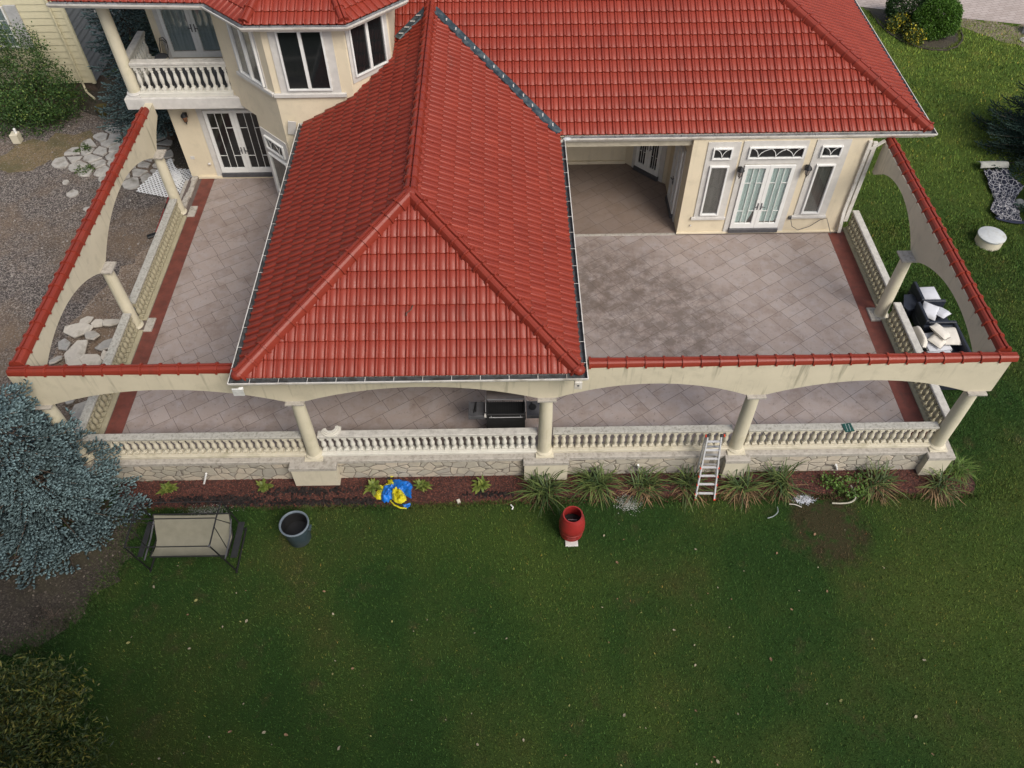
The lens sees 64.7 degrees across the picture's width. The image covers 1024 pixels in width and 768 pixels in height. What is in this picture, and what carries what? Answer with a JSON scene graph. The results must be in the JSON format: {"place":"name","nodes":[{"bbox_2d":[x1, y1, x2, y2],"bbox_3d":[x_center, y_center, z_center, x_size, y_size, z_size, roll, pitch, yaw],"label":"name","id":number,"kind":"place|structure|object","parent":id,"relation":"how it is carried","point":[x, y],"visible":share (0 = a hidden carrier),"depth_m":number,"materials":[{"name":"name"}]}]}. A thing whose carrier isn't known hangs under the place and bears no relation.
{"place":"outdoors","nodes":[
{"label":"outdoors","id":0,"kind":"place"},
{"bbox_2d":[0,129,92,172],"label":"dry grass strip","id":1,"kind":"object","parent":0,"point":[40,150],"visible":1,"depth_m":31.48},
{"bbox_2d":[0,500,145,655],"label":"bare soil","id":2,"kind":"structure","parent":0,"point":[81,560],"depth_m":19.72,"materials":[{"name":"brown soil"}]},
{"bbox_2d":[0,379,152,589],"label":"blue spruce","id":3,"kind":"object","parent":2,"relation":"on","point":[70,481],"visible":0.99,"depth_m":19.53,"materials":[{"name":"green plant"}]},
{"bbox_2d":[0,96,191,470],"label":"gravel yard","id":4,"kind":"structure","parent":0,"point":[33,245],"depth_m":28.51,"materials":[{"name":"grey gravel"}]},
{"bbox_2d":[9,128,23,143],"bbox_3d":[-19.461,-9.737,31.659,0.300,0.620,0.300,-1,50,0],"label":"ground post","id":5,"kind":"object","parent":4,"relation":"on","point":[15,136],"visible":1,"depth_m":31.63,"materials":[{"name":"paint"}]},
{"bbox_2d":[0,18,95,141],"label":"shrub","id":6,"kind":"object","parent":4,"relation":"on","point":[14,107],"visible":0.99,"depth_m":31.69,"materials":[{"name":"green plant"}]},
{"bbox_2d":[51,156,68,168],"bbox_3d":[-17.265,-8.484,30.967,0.681,0.076,0.717,-1,50,0],"label":"flagstone","id":7,"kind":"object","parent":4,"relation":"on","point":[61,163],"visible":1,"depth_m":30.86,"materials":[{"name":"grey stone"}]},
{"bbox_2d":[53,246,149,420],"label":"pale gravel","id":8,"kind":"structure","parent":4,"relation":"on","point":[124,280],"depth_m":25.83,"materials":[{"name":"gravel"}]},
{"bbox_2d":[64,339,88,363],"bbox_3d":[-13.192,-0.974,24.466,0.573,0.065,0.976,14,60,5],"label":"broken slab","id":9,"kind":"object","parent":8,"relation":"on","point":[77,349],"depth_m":24.45,"materials":[{"name":"grey stone"}]},
{"bbox_2d":[63,322,93,337],"bbox_3d":[-13.376,-1.664,24.957,0.871,0.065,0.533,-6,65,-12],"label":"broken slab","id":10,"kind":"object","parent":8,"relation":"on","point":[76,330],"depth_m":24.93,"materials":[{"name":"grey stone"}]},
{"bbox_2d":[71,401,85,420],"bbox_3d":[-12.143,0.699,23.133,0.982,0.066,0.645,-31,59,-28],"label":"broken slab","id":11,"kind":"object","parent":8,"relation":"on","point":[77,409],"depth_m":23.02,"materials":[{"name":"grey stone"}]},
{"bbox_2d":[79,354,102,364],"bbox_3d":[-12.621,-0.689,24.203,0.755,0.065,0.479,-2,61,-8],"label":"broken slab","id":12,"kind":"object","parent":8,"relation":"on","point":[91,359],"depth_m":24.19,"materials":[{"name":"grey stone"}]},
{"bbox_2d":[84,330,99,339],"bbox_3d":[-12.892,-1.487,24.777,0.649,0.065,0.385,25,42,37],"label":"broken slab","id":13,"kind":"object","parent":8,"relation":"on","point":[92,335],"depth_m":24.72,"materials":[{"name":"grey stone"}]},
{"bbox_2d":[122,177,139,189],"bbox_3d":[-14.147,-7.441,30.072,0.639,0.084,0.696,-28,55,-21],"label":"flagstone","id":14,"kind":"object","parent":4,"relation":"on","point":[132,183],"visible":0.88,"depth_m":30.02,"materials":[{"name":"grey stone"}]},
{"bbox_2d":[75,76,188,169],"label":"soil under spruce","id":15,"kind":"structure","parent":4,"relation":"on","point":[178,157],"depth_m":33.40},
{"bbox_2d":[80,8,174,142],"bbox_3d":[-13.550,-12.599,28.415,4.464,9.201,4.115,-35,58,-25],"label":"blue spruce","id":16,"kind":"object","parent":15,"relation":"on","point":[126,22],"visible":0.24,"depth_m":29.10,"materials":[{"name":"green plant"}]},
{"bbox_2d":[137,158,181,196],"bbox_3d":[-12.835,-7.672,30.088,1.571,0.270,1.930,16,52,13],"label":"lattice panel","id":17,"kind":"object","parent":4,"relation":"on","point":[156,183],"visible":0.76,"depth_m":29.89,"materials":[{"name":"plastic"}]},
{"bbox_2d":[169,168,191,193],"bbox_3d":[-12.406,-7.446,29.775,1.182,0.121,1.763,-1,50,0],"label":"lattice panel","id":18,"kind":"object","parent":4,"relation":"on","point":[182,176],"visible":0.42,"depth_m":29.96,"materials":[{"name":"plastic"}]},
{"bbox_2d":[0,7,1023,767],"bbox_3d":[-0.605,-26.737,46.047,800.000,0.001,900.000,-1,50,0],"label":"lawn","id":19,"kind":"structure","parent":0,"point":[362,717],"depth_m":19.02,"materials":[{"name":"green plant"}]},
{"bbox_2d":[0,642,119,767],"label":"leafy tree","id":20,"kind":"object","parent":19,"relation":"on","point":[33,711],"visible":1,"depth_m":16.42,"materials":[{"name":"green plant"}]},
{"bbox_2d":[0,0,141,99],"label":"neighbour house","id":21,"kind":"structure","parent":19,"relation":"on","point":[65,33],"depth_m":32.63,"materials":[{"name":"beige"}]},
{"bbox_2d":[0,6,19,47],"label":"window","id":22,"kind":"structure","parent":21,"relation":"in","point":[2,13],"depth_m":32.00,"materials":[{"name":"white"}]},
{"bbox_2d":[123,501,246,572],"bbox_3d":[-7.892,3.698,19.603,2.430,1.860,1.563,-1,50,0],"label":"garden swing","id":23,"kind":"object","parent":19,"relation":"on","point":[196,535],"visible":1,"depth_m":19.97,"materials":[{"name":"beige metal"}]},
{"bbox_2d":[279,510,311,547],"bbox_3d":[-5.400,3.688,20.306,0.760,0.755,0.744,-1,50,0],"label":"planter","id":24,"kind":"object","parent":19,"relation":"on","point":[295,526],"visible":1,"depth_m":20.27,"materials":[{"name":"plastic"}]},
{"bbox_2d":[46,0,937,395],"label":"house","id":25,"kind":"structure","parent":19,"relation":"on","point":[414,158],"depth_m":23.44,"materials":[{"name":"red tile"}]},
{"bbox_2d":[126,31,154,87],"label":"balustrade","id":26,"kind":"object","parent":25,"relation":"on","point":[138,45],"visible":0.56,"depth_m":26.16,"materials":[{"name":"white concrete"}]},
{"bbox_2d":[155,37,169,73],"bbox_3d":[-11.408,-10.728,26.348,0.430,1.004,0.507,27,56,21],"label":"bistro chair","id":27,"kind":"object","parent":25,"relation":"on","point":[162,56],"visible":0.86,"depth_m":26.31,"materials":[{"name":"black metal"}]},
{"bbox_2d":[156,9,201,56],"bbox_3d":[-10.860,-11.685,26.106,0.986,2.390,0.141,-1,50,0],"label":"door","id":28,"kind":"structure","parent":25,"relation":"in","point":[180,36],"depth_m":26.43,"materials":[{"name":"clear glass"}]},
{"bbox_2d":[129,58,234,96],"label":"balustrade","id":29,"kind":"object","parent":25,"relation":"on","point":[179,65],"visible":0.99,"depth_m":25.27,"materials":[{"name":"white concrete"}]},
{"bbox_2d":[188,10,222,56],"bbox_3d":[-9.866,-11.700,26.111,0.986,2.390,0.141,-1,50,0],"label":"door","id":30,"kind":"structure","parent":25,"relation":"in","point":[206,37],"depth_m":26.45,"materials":[{"name":"white glass"}]},
{"bbox_2d":[202,110,249,172],"bbox_3d":[-9.767,-8.262,27.667,0.966,2.440,0.141,-1,50,0],"label":"door","id":31,"kind":"structure","parent":25,"relation":"in","point":[221,126],"depth_m":27.64,"materials":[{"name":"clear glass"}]},
{"bbox_2d":[226,23,264,87],"bbox_3d":[-7.707,-9.664,23.304,1.200,1.920,0.091,37,59,27],"label":"window","id":32,"kind":"structure","parent":25,"relation":"in","point":[242,42],"depth_m":23.48,"materials":[{"name":"white glass"}]},
{"bbox_2d":[231,109,271,171],"bbox_3d":[-8.793,-8.276,27.672,0.966,2.440,0.141,-1,50,0],"label":"door","id":33,"kind":"structure","parent":25,"relation":"in","point":[246,122],"depth_m":27.65,"materials":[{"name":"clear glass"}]},
{"bbox_2d":[263,135,285,159],"bbox_3d":[-7.516,-7.510,25.634,1.000,0.460,0.091,37,59,27],"label":"window","id":34,"kind":"structure","parent":25,"relation":"in","point":[276,148],"depth_m":25.63,"materials":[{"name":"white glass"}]},
{"bbox_2d":[268,152,286,190],"bbox_3d":[-7.509,-6.769,26.526,1.000,1.500,0.091,37,59,27],"label":"window","id":35,"kind":"structure","parent":25,"relation":"in","point":[279,166],"depth_m":26.45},
{"bbox_2d":[274,31,332,90],"bbox_3d":[-5.865,-9.126,22.842,1.290,1.800,0.091,-1,50,0],"label":"window","id":36,"kind":"structure","parent":25,"relation":"in","point":[303,57],"depth_m":22.84,"materials":[{"name":"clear glass"}]},
{"bbox_2d":[348,15,388,77],"bbox_3d":[-4.101,-9.667,23.071,0.091,1.480,1.200,37,59,27],"label":"window","id":37,"kind":"structure","parent":25,"relation":"in","point":[367,40],"depth_m":23.10,"materials":[{"name":"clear glass"}]},
{"bbox_2d":[635,146,648,170],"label":"door","id":38,"kind":"structure","parent":25,"relation":"in","point":[642,152],"depth_m":28.41,"materials":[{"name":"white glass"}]},
{"bbox_2d":[646,146,662,176],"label":"door","id":39,"kind":"structure","parent":25,"relation":"in","point":[655,152],"depth_m":28.08,"materials":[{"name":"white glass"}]},
{"bbox_2d":[667,146,678,201],"bbox_3d":[5.320,-7.065,26.656,0.141,2.430,0.511,-1,50,0],"label":"door","id":40,"kind":"structure","parent":25,"relation":"in","point":[676,147],"depth_m":26.75,"materials":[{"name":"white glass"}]},
{"bbox_2d":[669,145,683,213],"bbox_3d":[5.327,-6.666,26.324,0.141,2.430,0.511,-1,50,0],"label":"door","id":41,"kind":"structure","parent":25,"relation":"in","point":[675,181],"depth_m":26.28,"materials":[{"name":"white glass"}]},
{"bbox_2d":[699,165,729,215],"bbox_3d":[6.330,-6.043,25.337,0.590,1.880,0.091,-1,50,0],"label":"window","id":42,"kind":"structure","parent":25,"relation":"in","point":[717,174],"depth_m":25.33,"materials":[{"name":"white glass"}]},
{"bbox_2d":[711,147,733,159],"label":"window","id":43,"kind":"structure","parent":25,"relation":"in","point":[718,153],"depth_m":24.29,"materials":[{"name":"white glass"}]},
{"bbox_2d":[729,164,770,227],"bbox_3d":[7.495,-5.874,25.526,0.776,2.420,0.141,-1,50,0],"label":"door","id":44,"kind":"structure","parent":25,"relation":"in","point":[753,182],"depth_m":25.50,"materials":[{"name":"white glass"}]},
{"bbox_2d":[753,164,795,227],"bbox_3d":[8.279,-5.886,25.530,0.776,2.420,0.141,-1,50,0],"label":"door","id":45,"kind":"structure","parent":25,"relation":"in","point":[778,180],"depth_m":25.51,"materials":[{"name":"white glass"}]},
{"bbox_2d":[747,146,806,158],"bbox_3d":[7.947,-6.952,24.279,1.680,0.410,0.091,-1,50,0],"label":"window","id":46,"kind":"structure","parent":25,"relation":"in","point":[762,152],"depth_m":24.29,"materials":[{"name":"white glass"}]},
{"bbox_2d":[801,164,835,213],"bbox_3d":[9.585,-6.100,25.340,0.580,1.870,0.091,-1,50,0],"label":"window","id":47,"kind":"structure","parent":25,"relation":"in","point":[823,173],"depth_m":25.33,"materials":[{"name":"white glass"}]},
{"bbox_2d":[819,145,843,157],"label":"window","id":48,"kind":"structure","parent":25,"relation":"in","point":[827,151],"depth_m":24.27,"materials":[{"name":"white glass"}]},
{"bbox_2d":[95,180,926,481],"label":"stone base wall","id":49,"kind":"structure","parent":19,"relation":"on","point":[407,466],"depth_m":21.35,"materials":[{"name":"beige stone"}]},
{"bbox_2d":[75,313,142,443],"bbox_3d":[-11.099,-0.158,22.396,0.345,0.800,4.290,-1,50,0],"label":"balustrade","id":50,"kind":"object","parent":49,"relation":"on","point":[96,413],"visible":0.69,"depth_m":22.37,"materials":[{"name":"beige concrete"}]},
{"bbox_2d":[129,199,186,320],"bbox_3d":[-11.171,-4.022,25.608,0.345,0.800,4.920,-1,50,0],"label":"balustrade","id":51,"kind":"object","parent":49,"relation":"on","point":[146,287],"visible":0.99,"depth_m":25.39,"materials":[{"name":"beige concrete"}]},
{"bbox_2d":[182,176,197,207],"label":"broken kerb","id":52,"kind":"structure","parent":49,"relation":"on","point":[188,195],"depth_m":28.23,"materials":[{"name":"concrete"}]},
{"bbox_2d":[80,431,305,459],"bbox_3d":[-8.184,1.595,20.917,5.620,0.800,0.270,-1,50,0],"label":"balustrade","id":53,"kind":"object","parent":49,"relation":"on","point":[178,452],"visible":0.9,"depth_m":20.87,"materials":[{"name":"beige stone"}]},
{"bbox_2d":[317,427,536,456],"bbox_3d":[-2.165,1.506,20.945,5.620,0.800,0.270,-1,50,0],"label":"balustrade","id":54,"kind":"object","parent":49,"relation":"on","point":[439,448],"visible":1,"depth_m":20.91,"materials":[{"name":"beige stone"}]},
{"bbox_2d":[321,425,340,437],"bbox_3d":[-4.605,1.226,20.607,0.520,0.100,0.260,-12,51,-9],"label":"broken capital","id":55,"kind":"object","parent":54,"relation":"on","point":[335,431],"visible":1,"depth_m":20.58,"materials":[{"name":"beige stone"}]},
{"bbox_2d":[6,103,1018,485],"bbox_3d":[-0.211,-3.237,23.646,23.490,4.609,11.692,-1,50,0],"label":"arcade","id":56,"kind":"object","parent":49,"relation":"on","point":[974,375],"visible":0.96,"depth_m":19.23,"materials":[{"name":"paint"}]},
{"bbox_2d":[552,425,732,452],"bbox_3d":[3.350,1.425,20.971,4.610,0.800,0.270,-1,50,0],"label":"balustrade","id":57,"kind":"object","parent":49,"relation":"on","point":[630,445],"visible":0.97,"depth_m":20.92,"materials":[{"name":"beige stone"}]},
{"bbox_2d":[743,421,939,449],"bbox_3d":[8.499,1.350,20.994,4.890,0.800,0.270,-1,50,0],"label":"balustrade","id":58,"kind":"object","parent":49,"relation":"on","point":[855,442],"visible":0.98,"depth_m":20.96,"materials":[{"name":"beige stone"}]},
{"bbox_2d":[842,210,889,306],"bbox_3d":[11.149,-3.927,25.360,0.325,0.800,3.820,-1,50,0],"label":"balustrade","id":59,"kind":"object","parent":49,"relation":"on","point":[873,271],"visible":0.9,"depth_m":25.34,"materials":[{"name":"beige concrete"}]},
{"bbox_2d":[881,302,949,435],"bbox_3d":[11.213,-0.486,22.499,0.325,0.800,4.290,-1,50,0],"label":"balustrade","id":60,"kind":"object","parent":49,"relation":"on","point":[929,398],"visible":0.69,"depth_m":22.46,"materials":[{"name":"beige concrete"}]},
{"bbox_2d":[104,164,928,447],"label":"patio slab","id":61,"kind":"structure","parent":19,"relation":"on","point":[190,201],"depth_m":24.31,"materials":[{"name":"grey tile"}]},
{"bbox_2d":[105,179,926,448],"bbox_3d":[0.016,-2.904,25.169,21.950,0.200,11.840,-1,50,0],"label":"red floor border","id":62,"kind":"object","parent":61,"relation":"attached to","point":[903,396],"visible":0.61,"depth_m":24.54,"materials":[{"name":"tile"}]},
{"bbox_2d":[575,233,675,236],"bbox_3d":[0.116,-4.817,26.750,10.620,0.212,0.110,-1,50,0],"label":"patio step","id":63,"kind":"object","parent":61,"relation":"on","point":[630,234],"visible":0.2,"depth_m":26.68,"materials":[{"name":"concrete"}]},
{"bbox_2d":[113,460,975,510],"bbox_3d":[0.895,2.693,21.564,22.855,0.001,1.218,-1,50,-1],"label":"mulch bed","id":64,"kind":"object","parent":19,"relation":"on","point":[493,486],"visible":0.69,"depth_m":21.52,"materials":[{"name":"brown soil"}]},
{"bbox_2d":[156,481,177,495],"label":"hosta","id":65,"kind":"object","parent":64,"relation":"on","point":[167,487],"visible":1,"depth_m":21.40,"materials":[{"name":"green plant"}]},
{"bbox_2d":[126,486,527,507],"bbox_3d":[-4.976,2.982,21.352,10.861,0.111,0.703,-1,50,0],"label":"weed fabric","id":66,"kind":"object","parent":64,"relation":"on","point":[292,490],"visible":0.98,"depth_m":21.29,"materials":[{"name":"fabric"}]},
{"bbox_2d":[363,478,383,496],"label":"hosta","id":67,"kind":"object","parent":64,"relation":"on","point":[373,485],"visible":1,"depth_m":21.42,"materials":[{"name":"green plant"}]},
{"bbox_2d":[374,476,412,508],"bbox_3d":[-3.039,2.779,21.321,1.035,0.302,0.842,18,53,15],"label":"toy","id":68,"kind":"object","parent":64,"relation":"on","point":[396,490],"visible":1,"depth_m":21.30,"materials":[{"name":"blue plastic"}]},
{"bbox_2d":[413,479,432,491],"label":"hosta","id":69,"kind":"object","parent":64,"relation":"on","point":[421,485],"visible":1,"depth_m":21.42,"materials":[{"name":"green plant"}]},
{"bbox_2d":[471,474,490,493],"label":"hosta","id":70,"kind":"object","parent":64,"relation":"on","point":[482,484],"visible":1,"depth_m":21.43,"materials":[{"name":"green plant"}]},
{"bbox_2d":[506,467,584,518],"bbox_3d":[0.879,2.580,21.080,2.152,0.846,1.952,-1,50,0],"label":"spiky plant","id":71,"kind":"object","parent":64,"relation":"on","point":[538,491],"visible":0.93,"depth_m":21.21,"materials":[{"name":"green plant"}]},
{"bbox_2d":[564,462,627,510],"bbox_3d":[2.245,2.416,21.230,1.877,0.809,1.694,-1,50,0],"label":"spiky plant","id":72,"kind":"object","parent":64,"relation":"on","point":[597,482],"visible":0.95,"depth_m":21.29,"materials":[{"name":"green plant"}]},
{"bbox_2d":[618,464,677,508],"bbox_3d":[3.601,2.486,21.193,1.654,0.760,1.407,-1,50,0],"label":"spiky plant","id":73,"kind":"object","parent":64,"relation":"on","point":[642,486],"visible":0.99,"depth_m":21.34,"materials":[{"name":"green plant"}]},
{"bbox_2d":[659,464,717,510],"bbox_3d":[4.694,2.461,21.257,1.480,0.682,1.556,-32,57,-23],"label":"spiky plant","id":74,"kind":"object","parent":64,"relation":"on","point":[686,481],"visible":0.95,"depth_m":21.34,"materials":[{"name":"green plant"}]},
{"bbox_2d":[694,434,724,500],"bbox_3d":[5.120,2.122,20.727,0.702,2.002,0.834,-1,50,0],"label":"stepladder","id":75,"kind":"object","parent":64,"relation":"on","point":[702,463],"visible":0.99,"depth_m":20.71,"materials":[{"name":"metal"}]},
{"bbox_2d":[711,463,772,511],"bbox_3d":[6.107,2.561,21.160,1.753,0.687,1.467,32,57,24],"label":"spiky plant","id":76,"kind":"object","parent":64,"relation":"on","point":[739,487],"visible":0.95,"depth_m":21.27,"materials":[{"name":"green plant"}]},
{"bbox_2d":[750,457,817,506],"bbox_3d":[7.040,2.386,21.236,1.768,0.781,1.762,-16,52,-12],"label":"spiky plant","id":77,"kind":"object","parent":64,"relation":"on","point":[781,479],"visible":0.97,"depth_m":21.30,"materials":[{"name":"green plant"}]},
{"bbox_2d":[811,470,874,501],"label":"weeds","id":78,"kind":"object","parent":64,"relation":"on","point":[837,486],"visible":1,"depth_m":21.37,"materials":[{"name":"green plant"}]},
{"bbox_2d":[842,457,910,507],"bbox_3d":[9.728,2.365,21.221,1.709,0.800,1.840,-1,50,0],"label":"spiky plant","id":79,"kind":"object","parent":64,"relation":"on","point":[879,486],"visible":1,"depth_m":21.36,"materials":[{"name":"green plant"}]},
{"bbox_2d":[912,463,971,511],"bbox_3d":[11.359,2.519,21.180,1.592,0.647,1.505,-1,50,0],"label":"spiky plant","id":80,"kind":"object","parent":64,"relation":"on","point":[939,483],"visible":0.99,"depth_m":21.27,"materials":[{"name":"green plant"}]},
{"bbox_2d":[937,444,985,490],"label":"grass clump","id":81,"kind":"object","parent":64,"relation":"on","point":[958,469],"visible":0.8,"depth_m":21.59,"materials":[{"name":"green plant"}]},
{"bbox_2d":[565,540,577,546],"bbox_3d":[1.502,3.878,20.564,0.320,0.075,0.560,-1,50,0],"label":"concrete block","id":82,"kind":"object","parent":19,"relation":"on","point":[571,544],"depth_m":20.39,"materials":[{"name":"concrete"}]},
{"bbox_2d":[559,506,584,541],"bbox_3d":[1.498,3.503,20.206,0.650,0.945,0.650,-1,50,0],"label":"red barrel","id":83,"kind":"object","parent":82,"relation":"on","point":[571,523],"visible":1,"depth_m":20.00,"materials":[{"name":"plastic"}]},
{"bbox_2d":[902,294,917,317],"bbox_3d":[12.481,-2.416,25.442,0.440,0.450,0.787,15,52,12],"label":"wicker table","id":84,"kind":"object","parent":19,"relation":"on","point":[909,301],"visible":0.8,"depth_m":25.27,"materials":[{"name":"black wicker"}]},
{"bbox_2d":[864,7,959,48],"bbox_3d":[18.648,-16.549,37.426,3.764,0.001,4.375,-1,50,0],"label":"shrub bed","id":85,"kind":"object","parent":19,"relation":"on","point":[881,15],"visible":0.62,"depth_m":36.70,"materials":[{"name":"soil"}]},
{"bbox_2d":[885,11,911,33],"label":"yellow plant","id":86,"kind":"object","parent":85,"relation":"on","point":[905,22],"visible":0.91,"depth_m":36.80,"materials":[{"name":"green plant"}]},
{"bbox_2d":[884,0,924,23],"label":"topiary","id":87,"kind":"object","parent":85,"relation":"on","point":[890,9],"visible":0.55,"depth_m":36.85,"materials":[{"name":"green plant"}]},
{"bbox_2d":[900,22,928,46],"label":"yellow plant","id":88,"kind":"object","parent":85,"relation":"on","point":[911,36],"visible":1,"depth_m":36.12,"materials":[{"name":"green plant"}]},
{"bbox_2d":[869,10,963,50],"bbox_3d":[18.292,-16.092,37.018,4.388,0.088,2.497,23,54,18],"label":"bed edging","id":89,"kind":"object","parent":85,"relation":"on","point":[896,37],"visible":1,"depth_m":36.49,"materials":[{"name":"stone"}]},
{"bbox_2d":[910,0,964,40],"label":"round topiary","id":90,"kind":"object","parent":85,"relation":"on","point":[935,14],"visible":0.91,"depth_m":35.84,"materials":[{"name":"green plant"}]},
{"bbox_2d":[907,282,945,306],"bbox_3d":[13.074,-2.711,25.520,0.780,0.700,0.820,-1,50,0],"label":"wicker armchair","id":91,"kind":"object","parent":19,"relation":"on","point":[915,290],"visible":0.4,"depth_m":25.17,"materials":[{"name":"black wicker"}]},
{"bbox_2d":[919,286,940,298],"bbox_3d":[13.083,-2.821,25.495,0.692,0.150,0.618,-1,50,0],"label":"seat cushion","id":92,"kind":"object","parent":91,"relation":"on","point":[931,292],"visible":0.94,"depth_m":25.45,"materials":[{"name":"white fabric"}]},
{"bbox_2d":[910,302,956,327],"bbox_3d":[12.997,-2.010,24.938,0.960,0.700,0.840,-1,50,0],"label":"wicker armchair","id":93,"kind":"object","parent":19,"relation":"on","point":[919,316],"visible":0.53,"depth_m":24.77,"materials":[{"name":"black wicker"}]},
{"bbox_2d":[922,301,939,320],"bbox_3d":[12.852,-2.251,24.879,0.532,0.296,0.500,20,53,16],"label":"throw pillow","id":94,"kind":"object","parent":93,"relation":"on","point":[931,309],"visible":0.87,"depth_m":24.80,"materials":[{"name":"white fabric"}]},
{"bbox_2d":[921,323,971,389],"bbox_3d":[12.879,-0.816,23.947,1.100,0.700,2.100,-1,50,0],"label":"wicker sofa","id":95,"kind":"object","parent":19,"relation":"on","point":[964,347],"visible":0.16,"depth_m":24.11,"materials":[{"name":"black wicker"}]},
{"bbox_2d":[924,332,952,351],"bbox_3d":[12.691,-1.243,24.238,0.732,0.173,0.731,-6,50,-5],"label":"seat cushion","id":96,"kind":"object","parent":95,"relation":"on","point":[930,346],"visible":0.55,"depth_m":24.05,"materials":[{"name":"grey fabric"}]},
{"bbox_2d":[912,326,927,348],"bbox_3d":[12.170,-1.393,24.171,0.198,0.397,0.858,-3,50,-2],"label":"throw pillow","id":97,"kind":"object","parent":96,"relation":"on","point":[921,336],"visible":0.66,"depth_m":24.02,"materials":[{"name":"beige fabric"}]},
{"bbox_2d":[927,333,945,348],"bbox_3d":[12.652,-1.290,24.044,0.410,0.173,0.470,-34,58,-25],"label":"throw pillow","id":98,"kind":"object","parent":96,"relation":"on","point":[935,339],"visible":1,"depth_m":23.97,"materials":[{"name":"beige fabric"}]},
{"bbox_2d":[943,327,961,344],"bbox_3d":[13.049,-1.435,24.160,0.671,0.188,0.709,3,50,3],"label":"seat cushion","id":99,"kind":"object","parent":96,"relation":"on","point":[954,339],"visible":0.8,"depth_m":24.02,"materials":[{"name":"beige fabric"}]},
{"bbox_2d":[929,323,950,339],"bbox_3d":[12.768,-1.565,24.089,0.419,0.248,0.620,-28,55,-21],"label":"throw pillow","id":100,"kind":"object","parent":99,"relation":"on","point":[940,331],"visible":1,"depth_m":24.01,"materials":[{"name":"beige fabric"}]},
{"bbox_2d":[974,226,1006,250],"bbox_3d":[16.302,-4.957,27.567,0.910,0.385,0.910,-1,50,0],"label":"well lid","id":101,"kind":"object","parent":19,"relation":"on","point":[987,238],"visible":1,"depth_m":27.39,"materials":[{"name":"paint"}]},
{"bbox_2d":[971,80,1023,180],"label":"dark spruce","id":102,"kind":"object","parent":19,"relation":"on","point":[1010,131],"visible":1,"depth_m":30.74,"materials":[{"name":"green plant"}]},
{"bbox_2d":[978,161,1023,223],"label":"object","id":103,"kind":"object","parent":19,"relation":"on","point":[1003,207],"visible":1,"depth_m":29.37,"materials":[{"name":"grey stone"}]},
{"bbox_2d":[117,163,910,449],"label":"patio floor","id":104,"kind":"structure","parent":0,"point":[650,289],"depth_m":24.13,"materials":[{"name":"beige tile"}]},
{"bbox_2d":[468,390,539,427],"bbox_3d":[-0.166,0.793,21.148,1.920,1.259,0.682,-1,50,0],"label":"gas grill","id":105,"kind":"object","parent":104,"relation":"on","point":[504,414],"visible":0.9,"depth_m":20.96,"materials":[{"name":"black metal"}]},
{"bbox_2d":[856,0,1023,23],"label":"driveway","id":106,"kind":"structure","parent":0,"point":[1009,11],"depth_m":38.48,"materials":[{"name":"grey concrete"}]},
{"bbox_2d":[960,18,1023,46],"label":"bare verge","id":107,"kind":"structure","parent":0,"point":[990,28],"depth_m":37.19,"materials":[{"name":"brown soil"}]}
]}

